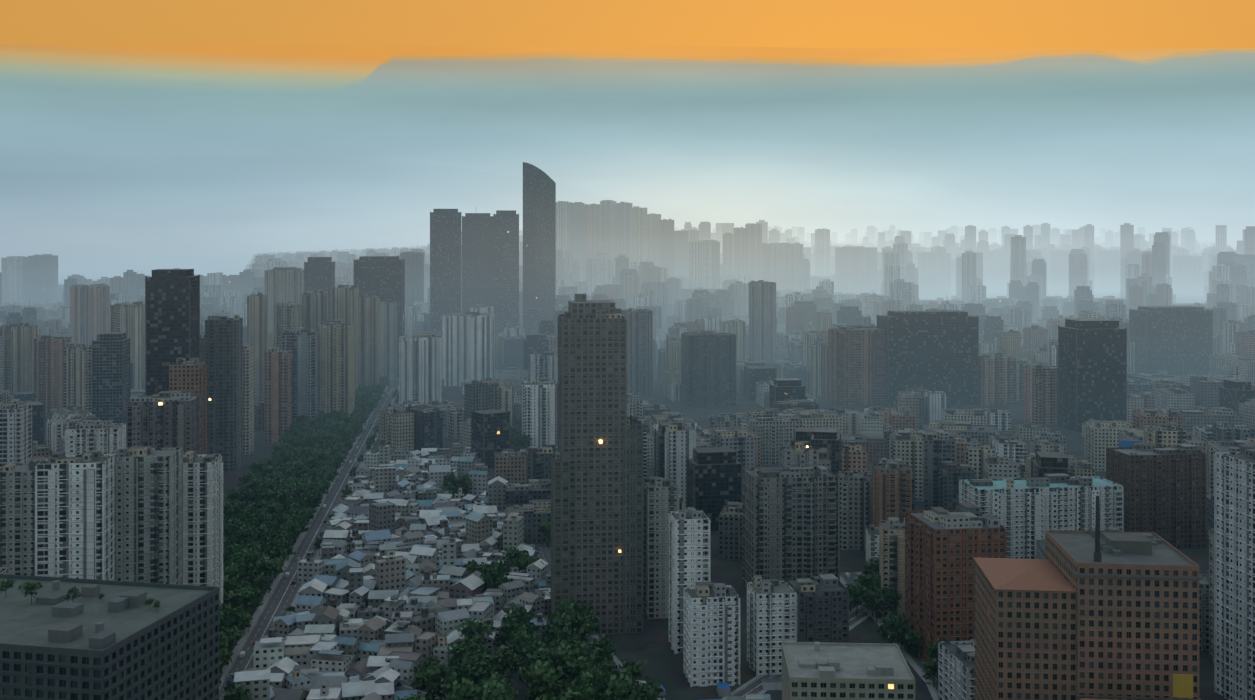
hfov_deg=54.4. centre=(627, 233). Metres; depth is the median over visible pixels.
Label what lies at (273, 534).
tree
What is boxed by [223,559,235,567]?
tree
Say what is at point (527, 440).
tree
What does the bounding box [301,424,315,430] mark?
tree
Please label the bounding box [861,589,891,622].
tree
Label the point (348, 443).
tree
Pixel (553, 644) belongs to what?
tree
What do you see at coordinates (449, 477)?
tree
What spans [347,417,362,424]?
tree
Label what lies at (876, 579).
tree
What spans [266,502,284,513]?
tree
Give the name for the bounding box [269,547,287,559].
tree
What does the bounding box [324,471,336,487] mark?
tree
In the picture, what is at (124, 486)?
buildings
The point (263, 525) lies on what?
tree
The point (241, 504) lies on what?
tree
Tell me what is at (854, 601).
tree
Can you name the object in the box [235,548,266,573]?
tree
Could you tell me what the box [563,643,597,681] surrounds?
tree
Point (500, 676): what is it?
tree
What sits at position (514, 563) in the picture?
tree
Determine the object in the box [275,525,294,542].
tree
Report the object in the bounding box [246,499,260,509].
tree
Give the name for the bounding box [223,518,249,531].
tree
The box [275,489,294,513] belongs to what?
tree
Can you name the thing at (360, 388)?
tree
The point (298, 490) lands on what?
tree
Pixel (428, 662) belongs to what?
tree
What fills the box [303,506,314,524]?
tree
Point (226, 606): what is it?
tree
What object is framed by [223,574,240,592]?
tree
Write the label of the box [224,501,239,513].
tree
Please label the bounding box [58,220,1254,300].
city blocks
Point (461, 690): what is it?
tree
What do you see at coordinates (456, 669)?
tree
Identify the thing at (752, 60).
cloud
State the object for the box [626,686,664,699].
tree
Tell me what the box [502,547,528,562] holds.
tree
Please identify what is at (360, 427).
tree
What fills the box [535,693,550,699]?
tree
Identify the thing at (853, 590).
tree
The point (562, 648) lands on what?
tree
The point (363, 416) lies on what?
tree
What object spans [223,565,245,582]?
tree
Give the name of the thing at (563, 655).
tree
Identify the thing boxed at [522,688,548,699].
tree
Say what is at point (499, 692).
tree
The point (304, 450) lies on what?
tree
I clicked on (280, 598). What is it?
roads
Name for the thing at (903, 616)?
tree
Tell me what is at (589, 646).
tree
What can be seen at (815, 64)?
cloud
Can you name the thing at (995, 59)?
cloud
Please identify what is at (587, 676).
tree
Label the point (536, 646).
tree
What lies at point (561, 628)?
tree
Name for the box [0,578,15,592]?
tree
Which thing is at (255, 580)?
tree
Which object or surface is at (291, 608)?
tree
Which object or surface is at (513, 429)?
tree
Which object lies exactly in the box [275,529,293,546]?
tree
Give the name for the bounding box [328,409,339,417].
tree
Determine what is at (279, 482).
tree
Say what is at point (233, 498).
tree
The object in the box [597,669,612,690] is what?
tree
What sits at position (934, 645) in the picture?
tree
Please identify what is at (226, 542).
tree
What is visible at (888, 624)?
tree
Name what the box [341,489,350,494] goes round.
tree
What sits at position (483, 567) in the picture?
tree
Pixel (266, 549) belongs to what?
tree
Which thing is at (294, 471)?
tree
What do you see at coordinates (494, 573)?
tree
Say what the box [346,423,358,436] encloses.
tree
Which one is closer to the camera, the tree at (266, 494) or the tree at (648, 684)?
the tree at (648, 684)
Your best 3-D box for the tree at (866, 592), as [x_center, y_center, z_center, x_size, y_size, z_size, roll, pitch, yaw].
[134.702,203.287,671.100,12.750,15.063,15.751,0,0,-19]
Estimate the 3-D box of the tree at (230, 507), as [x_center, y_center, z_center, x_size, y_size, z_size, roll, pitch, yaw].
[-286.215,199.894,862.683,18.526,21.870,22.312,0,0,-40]
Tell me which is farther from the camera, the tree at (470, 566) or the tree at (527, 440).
the tree at (527, 440)
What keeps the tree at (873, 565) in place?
on the ground
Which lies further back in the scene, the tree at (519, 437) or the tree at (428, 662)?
the tree at (519, 437)
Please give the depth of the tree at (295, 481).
957.78 m
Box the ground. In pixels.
[0,262,1227,699]
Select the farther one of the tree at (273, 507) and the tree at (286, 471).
the tree at (286, 471)
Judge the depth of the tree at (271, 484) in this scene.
934.21 m
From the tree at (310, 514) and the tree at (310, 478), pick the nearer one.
the tree at (310, 514)
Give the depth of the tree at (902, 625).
616.60 m
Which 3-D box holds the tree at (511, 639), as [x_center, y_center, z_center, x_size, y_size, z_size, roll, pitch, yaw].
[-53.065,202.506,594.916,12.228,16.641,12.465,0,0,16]
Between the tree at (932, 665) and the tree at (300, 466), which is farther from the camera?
the tree at (300, 466)
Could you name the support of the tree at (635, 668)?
on the ground
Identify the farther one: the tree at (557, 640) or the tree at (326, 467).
the tree at (326, 467)
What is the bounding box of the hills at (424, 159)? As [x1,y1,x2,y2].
[0,146,1242,242]
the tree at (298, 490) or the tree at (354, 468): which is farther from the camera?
the tree at (354, 468)
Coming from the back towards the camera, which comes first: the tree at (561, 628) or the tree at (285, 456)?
the tree at (285, 456)
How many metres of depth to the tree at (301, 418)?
1270.45 m
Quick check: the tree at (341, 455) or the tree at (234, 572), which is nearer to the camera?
the tree at (234, 572)
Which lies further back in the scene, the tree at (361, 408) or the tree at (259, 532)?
the tree at (361, 408)
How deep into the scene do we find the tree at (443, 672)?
524.19 m
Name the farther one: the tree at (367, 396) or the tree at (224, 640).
the tree at (367, 396)
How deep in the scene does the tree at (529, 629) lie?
600.25 m
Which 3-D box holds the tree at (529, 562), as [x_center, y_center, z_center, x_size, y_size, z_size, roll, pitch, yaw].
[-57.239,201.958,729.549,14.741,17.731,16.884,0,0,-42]
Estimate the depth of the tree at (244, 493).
897.51 m
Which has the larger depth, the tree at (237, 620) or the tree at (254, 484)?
the tree at (254, 484)
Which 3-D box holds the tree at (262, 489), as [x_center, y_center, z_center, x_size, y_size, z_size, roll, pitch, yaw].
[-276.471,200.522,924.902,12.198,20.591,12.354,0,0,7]
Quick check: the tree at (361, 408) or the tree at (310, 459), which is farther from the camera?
the tree at (361, 408)
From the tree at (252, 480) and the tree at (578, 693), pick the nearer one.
the tree at (578, 693)
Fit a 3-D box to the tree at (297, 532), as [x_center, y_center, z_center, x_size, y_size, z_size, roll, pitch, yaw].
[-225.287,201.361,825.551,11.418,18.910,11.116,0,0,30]
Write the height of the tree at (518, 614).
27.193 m
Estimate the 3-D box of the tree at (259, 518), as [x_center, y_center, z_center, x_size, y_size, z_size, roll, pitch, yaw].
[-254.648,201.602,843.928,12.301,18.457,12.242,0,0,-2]
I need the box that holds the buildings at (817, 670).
[159,398,1142,699]
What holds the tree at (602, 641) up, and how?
on the ground
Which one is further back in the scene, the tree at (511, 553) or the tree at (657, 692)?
the tree at (511, 553)
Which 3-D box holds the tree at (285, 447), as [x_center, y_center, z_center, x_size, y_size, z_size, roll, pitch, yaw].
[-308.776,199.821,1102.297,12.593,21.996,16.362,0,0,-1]
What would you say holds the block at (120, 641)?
on the ground
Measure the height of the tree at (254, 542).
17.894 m
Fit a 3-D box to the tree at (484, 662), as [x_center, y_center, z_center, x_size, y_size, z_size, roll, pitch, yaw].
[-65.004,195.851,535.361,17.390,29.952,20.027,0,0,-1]
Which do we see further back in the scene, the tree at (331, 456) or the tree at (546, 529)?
the tree at (331, 456)
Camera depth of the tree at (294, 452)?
1085.39 m
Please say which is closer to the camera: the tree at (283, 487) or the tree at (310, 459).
the tree at (283, 487)
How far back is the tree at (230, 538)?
790.59 m
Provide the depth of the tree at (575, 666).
539.41 m
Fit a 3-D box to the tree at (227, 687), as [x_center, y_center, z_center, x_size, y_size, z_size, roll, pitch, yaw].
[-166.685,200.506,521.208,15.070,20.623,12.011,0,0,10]
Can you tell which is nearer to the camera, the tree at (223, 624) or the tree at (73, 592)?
the tree at (73, 592)
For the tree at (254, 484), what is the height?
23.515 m
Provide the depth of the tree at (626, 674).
552.53 m
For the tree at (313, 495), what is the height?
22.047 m
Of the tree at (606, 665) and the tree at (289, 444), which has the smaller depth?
the tree at (606, 665)
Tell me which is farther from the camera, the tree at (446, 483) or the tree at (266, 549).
the tree at (446, 483)
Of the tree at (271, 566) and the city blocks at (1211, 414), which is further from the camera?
the city blocks at (1211, 414)
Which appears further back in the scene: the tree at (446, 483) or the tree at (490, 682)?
the tree at (446, 483)
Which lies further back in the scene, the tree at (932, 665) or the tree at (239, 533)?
the tree at (239, 533)
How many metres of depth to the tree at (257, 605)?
679.43 m
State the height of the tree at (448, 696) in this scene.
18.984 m
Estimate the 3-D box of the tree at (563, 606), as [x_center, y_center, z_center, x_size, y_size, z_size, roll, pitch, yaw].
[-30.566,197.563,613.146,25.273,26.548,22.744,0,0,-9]
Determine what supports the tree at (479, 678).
on the ground
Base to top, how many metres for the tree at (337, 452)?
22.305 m
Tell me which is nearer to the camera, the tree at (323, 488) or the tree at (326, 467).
the tree at (323, 488)
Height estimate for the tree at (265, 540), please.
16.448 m
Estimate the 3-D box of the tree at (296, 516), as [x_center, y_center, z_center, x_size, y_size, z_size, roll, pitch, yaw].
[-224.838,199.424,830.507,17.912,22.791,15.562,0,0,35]
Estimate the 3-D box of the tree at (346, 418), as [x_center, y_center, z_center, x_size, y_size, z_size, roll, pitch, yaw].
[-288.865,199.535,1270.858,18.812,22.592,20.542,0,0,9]
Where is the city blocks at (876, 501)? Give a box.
[0,447,1213,699]
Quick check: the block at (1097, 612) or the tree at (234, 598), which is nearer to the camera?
the block at (1097, 612)
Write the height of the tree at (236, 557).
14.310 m
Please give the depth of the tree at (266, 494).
899.66 m
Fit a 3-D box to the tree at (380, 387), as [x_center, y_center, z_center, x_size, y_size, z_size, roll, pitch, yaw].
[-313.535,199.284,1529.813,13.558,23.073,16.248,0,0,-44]
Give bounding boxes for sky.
[0,0,1254,48]
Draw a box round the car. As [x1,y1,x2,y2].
[239,651,245,657]
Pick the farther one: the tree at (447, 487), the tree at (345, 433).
the tree at (345, 433)
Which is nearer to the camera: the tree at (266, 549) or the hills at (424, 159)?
the tree at (266, 549)
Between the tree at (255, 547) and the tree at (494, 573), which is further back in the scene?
the tree at (255, 547)
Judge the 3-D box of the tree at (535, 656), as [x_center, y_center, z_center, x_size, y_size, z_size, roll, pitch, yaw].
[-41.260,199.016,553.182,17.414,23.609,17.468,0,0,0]
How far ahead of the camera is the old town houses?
693.45 m
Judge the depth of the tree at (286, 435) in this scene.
1171.03 m
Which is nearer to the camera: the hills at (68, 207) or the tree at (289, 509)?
the tree at (289, 509)
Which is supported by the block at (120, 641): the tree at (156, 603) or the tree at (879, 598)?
the tree at (156, 603)
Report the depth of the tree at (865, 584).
686.41 m
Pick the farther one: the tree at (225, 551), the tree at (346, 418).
the tree at (346, 418)
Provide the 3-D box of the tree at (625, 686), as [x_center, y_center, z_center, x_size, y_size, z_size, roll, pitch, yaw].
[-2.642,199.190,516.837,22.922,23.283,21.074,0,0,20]
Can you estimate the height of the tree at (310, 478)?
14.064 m
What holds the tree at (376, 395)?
on the ground
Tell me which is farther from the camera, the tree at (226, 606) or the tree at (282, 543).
the tree at (282, 543)
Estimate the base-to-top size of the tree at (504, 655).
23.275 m
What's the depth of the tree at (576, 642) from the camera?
574.40 m
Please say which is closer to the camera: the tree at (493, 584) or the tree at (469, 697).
the tree at (469, 697)
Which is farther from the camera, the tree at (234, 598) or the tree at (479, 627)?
the tree at (234, 598)
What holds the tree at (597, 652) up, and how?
on the ground
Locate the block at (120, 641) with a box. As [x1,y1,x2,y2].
[0,574,220,699]
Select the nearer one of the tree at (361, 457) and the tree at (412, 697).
the tree at (412, 697)
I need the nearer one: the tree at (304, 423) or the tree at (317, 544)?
the tree at (317, 544)
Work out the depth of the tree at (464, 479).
948.07 m
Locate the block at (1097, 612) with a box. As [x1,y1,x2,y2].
[973,496,1202,699]
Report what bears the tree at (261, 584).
on the ground
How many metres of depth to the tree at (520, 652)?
580.23 m
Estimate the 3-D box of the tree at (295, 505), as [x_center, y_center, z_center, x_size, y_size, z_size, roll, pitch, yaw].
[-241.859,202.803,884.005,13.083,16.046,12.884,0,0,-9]
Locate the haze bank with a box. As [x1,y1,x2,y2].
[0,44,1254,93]
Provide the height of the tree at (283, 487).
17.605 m
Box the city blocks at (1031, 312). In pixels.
[0,232,1254,373]
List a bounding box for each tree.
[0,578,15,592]
[20,581,42,603]
[64,586,81,600]
[143,597,153,609]
[153,600,159,607]
[219,606,245,630]
[219,607,237,631]
[219,628,237,650]
[219,632,233,651]
[219,647,232,674]
[220,603,235,626]
[220,676,234,699]
[223,500,236,517]
[223,516,239,544]
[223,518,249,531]
[223,533,242,545]
[223,538,234,556]
[223,547,228,562]
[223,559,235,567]
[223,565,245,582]
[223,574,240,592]
[223,588,249,606]
[224,489,243,501]
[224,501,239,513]
[224,543,246,555]
[224,684,251,699]
[225,561,245,577]
[225,623,244,650]
[230,582,247,594]
[231,553,245,576]
[232,524,253,538]
[232,525,248,544]
[233,485,258,504]
[233,498,246,513]
[234,608,251,629]
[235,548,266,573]
[235,586,255,609]
[237,612,251,635]
[238,473,265,485]
[240,586,263,619]
[242,542,261,552]
[243,536,263,552]
[245,476,261,485]
[246,479,261,491]
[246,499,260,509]
[246,525,276,546]
[248,460,268,473]
[248,573,274,600]
[252,512,267,523]
[252,574,266,588]
[253,520,273,533]
[253,555,286,592]
[253,600,262,610]
[254,485,269,501]
[255,537,271,553]
[257,499,273,512]
[259,488,283,501]
[261,547,275,558]
[262,465,280,475]
[262,477,276,491]
[263,455,274,468]
[263,521,276,529]
[263,536,290,554]
[264,479,285,489]
[265,495,277,508]
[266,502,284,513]
[267,471,288,480]
[268,532,277,541]
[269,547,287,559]
[272,510,289,529]
[275,442,296,448]
[275,485,287,491]
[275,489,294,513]
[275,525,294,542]
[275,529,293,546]
[276,448,297,458]
[278,448,293,466]
[279,444,294,451]
[279,518,304,537]
[280,432,295,442]
[281,436,291,443]
[281,466,296,478]
[281,486,297,501]
[282,466,295,478]
[282,508,310,542]
[284,423,298,434]
[284,502,300,513]
[284,504,296,514]
[284,546,295,554]
[285,606,294,613]
[286,519,305,542]
[287,460,309,476]
[287,481,311,497]
[289,479,306,487]
[292,413,308,423]
[297,419,314,428]
[299,487,325,508]
[300,447,313,457]
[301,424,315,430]
[301,432,315,444]
[301,507,317,521]
[303,454,321,468]
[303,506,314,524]
[305,474,316,481]
[305,480,322,491]
[307,448,323,457]
[313,538,321,555]
[319,464,334,476]
[319,478,330,489]
[320,485,328,493]
[324,447,340,460]
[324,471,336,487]
[327,451,340,467]
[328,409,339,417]
[336,428,352,441]
[336,453,345,467]
[340,427,355,436]
[341,438,351,449]
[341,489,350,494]
[342,414,358,423]
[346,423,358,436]
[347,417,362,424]
[348,466,356,477]
[353,406,368,412]
[353,412,369,425]
[353,427,361,435]
[355,385,367,390]
[356,422,364,436]
[356,454,363,461]
[357,390,371,401]
[365,435,374,440]
[370,393,381,400]
[375,384,384,394]
[397,693,420,699]
[410,654,441,685]
[410,667,434,692]
[418,660,457,699]
[441,678,478,699]
[443,479,453,488]
[443,484,454,490]
[444,471,455,485]
[445,641,475,666]
[446,692,466,699]
[450,666,464,684]
[451,473,471,493]
[456,615,494,643]
[457,667,492,686]
[458,634,489,658]
[459,650,500,684]
[463,559,477,571]
[466,685,478,699]
[468,561,488,574]
[470,680,518,699]
[479,671,512,699]
[480,561,507,589]
[482,575,512,588]
[488,557,508,569]
[488,645,521,678]
[491,668,513,683]
[492,603,536,640]
[494,618,525,649]
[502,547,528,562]
[502,620,540,647]
[506,556,522,573]
[506,631,520,665]
[510,426,521,435]
[510,630,539,647]
[511,640,533,663]
[512,433,524,446]
[518,647,553,686]
[518,659,567,697]
[520,435,532,448]
[521,554,543,573]
[521,637,550,665]
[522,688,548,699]
[535,638,570,674]
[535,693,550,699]
[536,521,550,546]
[538,613,583,642]
[541,626,572,642]
[542,596,591,630]
[545,637,561,645]
[546,643,578,679]
[547,679,595,699]
[551,638,573,678]
[561,656,594,688]
[562,662,609,696]
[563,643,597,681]
[564,607,602,641]
[564,631,584,648]
[585,640,595,657]
[589,642,615,669]
[591,634,617,660]
[596,654,619,675]
[596,692,624,699]
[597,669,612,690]
[599,671,646,699]
[616,671,638,684]
[618,659,646,677]
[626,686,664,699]
[642,683,662,699]
[645,677,663,699]
[845,581,870,615]
[846,583,861,613]
[856,576,880,589]
[861,572,880,589]
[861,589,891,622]
[861,591,874,616]
[862,557,878,576]
[863,555,878,575]
[870,583,898,615]
[877,609,903,643]
[886,589,901,607]
[891,611,904,618]
[891,617,906,640]
[891,618,911,648]
[900,629,923,656]
[902,631,917,654]
[918,659,937,687]
[921,638,945,680]
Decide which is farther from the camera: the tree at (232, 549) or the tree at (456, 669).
the tree at (232, 549)
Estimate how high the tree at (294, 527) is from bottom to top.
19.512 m
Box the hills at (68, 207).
[0,152,1236,261]
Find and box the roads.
[219,377,937,699]
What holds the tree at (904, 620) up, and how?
on the ground
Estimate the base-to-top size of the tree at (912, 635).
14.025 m
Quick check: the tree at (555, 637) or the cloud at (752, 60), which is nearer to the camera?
the tree at (555, 637)
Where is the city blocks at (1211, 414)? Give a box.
[0,319,1254,509]
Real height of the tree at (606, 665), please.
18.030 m
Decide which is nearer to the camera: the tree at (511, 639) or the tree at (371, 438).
the tree at (511, 639)
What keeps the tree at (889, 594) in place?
on the ground
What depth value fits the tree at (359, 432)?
1245.07 m
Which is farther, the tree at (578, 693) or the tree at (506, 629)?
the tree at (506, 629)
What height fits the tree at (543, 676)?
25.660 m
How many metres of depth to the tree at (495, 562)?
723.54 m
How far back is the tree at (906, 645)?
609.65 m
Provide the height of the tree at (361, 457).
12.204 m
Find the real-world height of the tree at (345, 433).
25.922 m
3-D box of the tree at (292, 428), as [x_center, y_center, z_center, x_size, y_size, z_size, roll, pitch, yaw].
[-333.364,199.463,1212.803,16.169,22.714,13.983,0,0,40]
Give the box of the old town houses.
[234,440,550,699]
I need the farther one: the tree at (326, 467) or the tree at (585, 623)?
the tree at (326, 467)
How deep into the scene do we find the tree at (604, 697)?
515.69 m
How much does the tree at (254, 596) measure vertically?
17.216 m
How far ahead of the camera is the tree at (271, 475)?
986.94 m
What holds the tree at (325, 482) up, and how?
on the ground
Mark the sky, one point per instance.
(1094, 24)
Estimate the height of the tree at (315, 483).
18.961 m
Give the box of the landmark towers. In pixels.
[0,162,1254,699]
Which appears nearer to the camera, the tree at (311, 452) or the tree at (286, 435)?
the tree at (311, 452)
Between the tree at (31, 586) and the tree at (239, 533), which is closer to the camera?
the tree at (31, 586)
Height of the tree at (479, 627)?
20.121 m
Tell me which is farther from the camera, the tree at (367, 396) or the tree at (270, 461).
the tree at (367, 396)
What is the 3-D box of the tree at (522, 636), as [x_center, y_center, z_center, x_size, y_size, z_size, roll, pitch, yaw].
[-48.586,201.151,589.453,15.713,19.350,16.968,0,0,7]
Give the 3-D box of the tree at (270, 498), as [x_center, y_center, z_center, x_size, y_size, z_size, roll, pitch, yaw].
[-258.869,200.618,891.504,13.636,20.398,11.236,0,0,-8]
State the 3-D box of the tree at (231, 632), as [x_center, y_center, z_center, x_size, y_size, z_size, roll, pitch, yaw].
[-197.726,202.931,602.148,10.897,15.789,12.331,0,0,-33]
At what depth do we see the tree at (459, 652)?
571.13 m
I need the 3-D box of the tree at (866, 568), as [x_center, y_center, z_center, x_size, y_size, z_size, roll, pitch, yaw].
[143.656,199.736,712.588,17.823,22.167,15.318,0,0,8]
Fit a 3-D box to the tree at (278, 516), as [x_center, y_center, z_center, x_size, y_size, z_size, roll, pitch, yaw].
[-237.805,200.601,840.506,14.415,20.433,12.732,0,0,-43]
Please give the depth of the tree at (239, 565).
720.47 m
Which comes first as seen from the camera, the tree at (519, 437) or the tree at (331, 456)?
the tree at (331, 456)
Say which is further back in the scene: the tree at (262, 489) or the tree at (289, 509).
the tree at (262, 489)
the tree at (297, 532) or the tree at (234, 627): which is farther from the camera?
the tree at (297, 532)
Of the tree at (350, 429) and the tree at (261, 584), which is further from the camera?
the tree at (350, 429)
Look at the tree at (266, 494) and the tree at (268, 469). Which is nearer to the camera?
the tree at (266, 494)
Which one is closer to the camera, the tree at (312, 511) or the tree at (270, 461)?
the tree at (312, 511)
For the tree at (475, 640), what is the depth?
582.40 m
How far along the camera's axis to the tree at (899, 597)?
667.11 m
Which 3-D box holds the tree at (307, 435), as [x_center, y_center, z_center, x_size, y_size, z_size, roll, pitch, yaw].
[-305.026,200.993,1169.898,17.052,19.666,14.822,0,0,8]
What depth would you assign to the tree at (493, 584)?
692.08 m
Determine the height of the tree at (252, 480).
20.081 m
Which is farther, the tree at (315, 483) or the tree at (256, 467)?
the tree at (256, 467)
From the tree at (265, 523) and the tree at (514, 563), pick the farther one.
the tree at (265, 523)
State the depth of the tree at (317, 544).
796.22 m
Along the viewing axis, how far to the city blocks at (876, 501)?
811.03 m
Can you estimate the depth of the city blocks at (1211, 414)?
1168.96 m
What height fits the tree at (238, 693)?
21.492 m
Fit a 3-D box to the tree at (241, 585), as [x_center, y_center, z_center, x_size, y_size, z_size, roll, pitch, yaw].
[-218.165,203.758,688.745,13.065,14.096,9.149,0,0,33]
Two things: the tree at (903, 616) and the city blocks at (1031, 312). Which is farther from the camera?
the city blocks at (1031, 312)
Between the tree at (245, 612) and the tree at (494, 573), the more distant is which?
the tree at (494, 573)
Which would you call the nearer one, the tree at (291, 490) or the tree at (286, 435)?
the tree at (291, 490)
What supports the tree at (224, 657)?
on the ground
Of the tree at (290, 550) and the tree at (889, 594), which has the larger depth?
the tree at (290, 550)
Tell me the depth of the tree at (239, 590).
672.35 m
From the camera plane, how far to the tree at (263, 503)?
881.30 m
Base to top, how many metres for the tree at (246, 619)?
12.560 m
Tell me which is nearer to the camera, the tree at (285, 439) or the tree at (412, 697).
the tree at (412, 697)
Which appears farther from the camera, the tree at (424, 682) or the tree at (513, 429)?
the tree at (513, 429)
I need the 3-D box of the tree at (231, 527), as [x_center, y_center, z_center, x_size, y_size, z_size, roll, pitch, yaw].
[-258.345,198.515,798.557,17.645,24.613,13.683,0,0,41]
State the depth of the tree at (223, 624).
618.29 m
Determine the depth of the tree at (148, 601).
352.43 m
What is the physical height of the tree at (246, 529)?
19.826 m
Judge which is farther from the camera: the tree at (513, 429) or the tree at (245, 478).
the tree at (513, 429)
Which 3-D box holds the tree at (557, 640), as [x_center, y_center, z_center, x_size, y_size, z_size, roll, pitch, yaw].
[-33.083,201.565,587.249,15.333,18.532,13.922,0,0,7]
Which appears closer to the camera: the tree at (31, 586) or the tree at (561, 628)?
the tree at (31, 586)

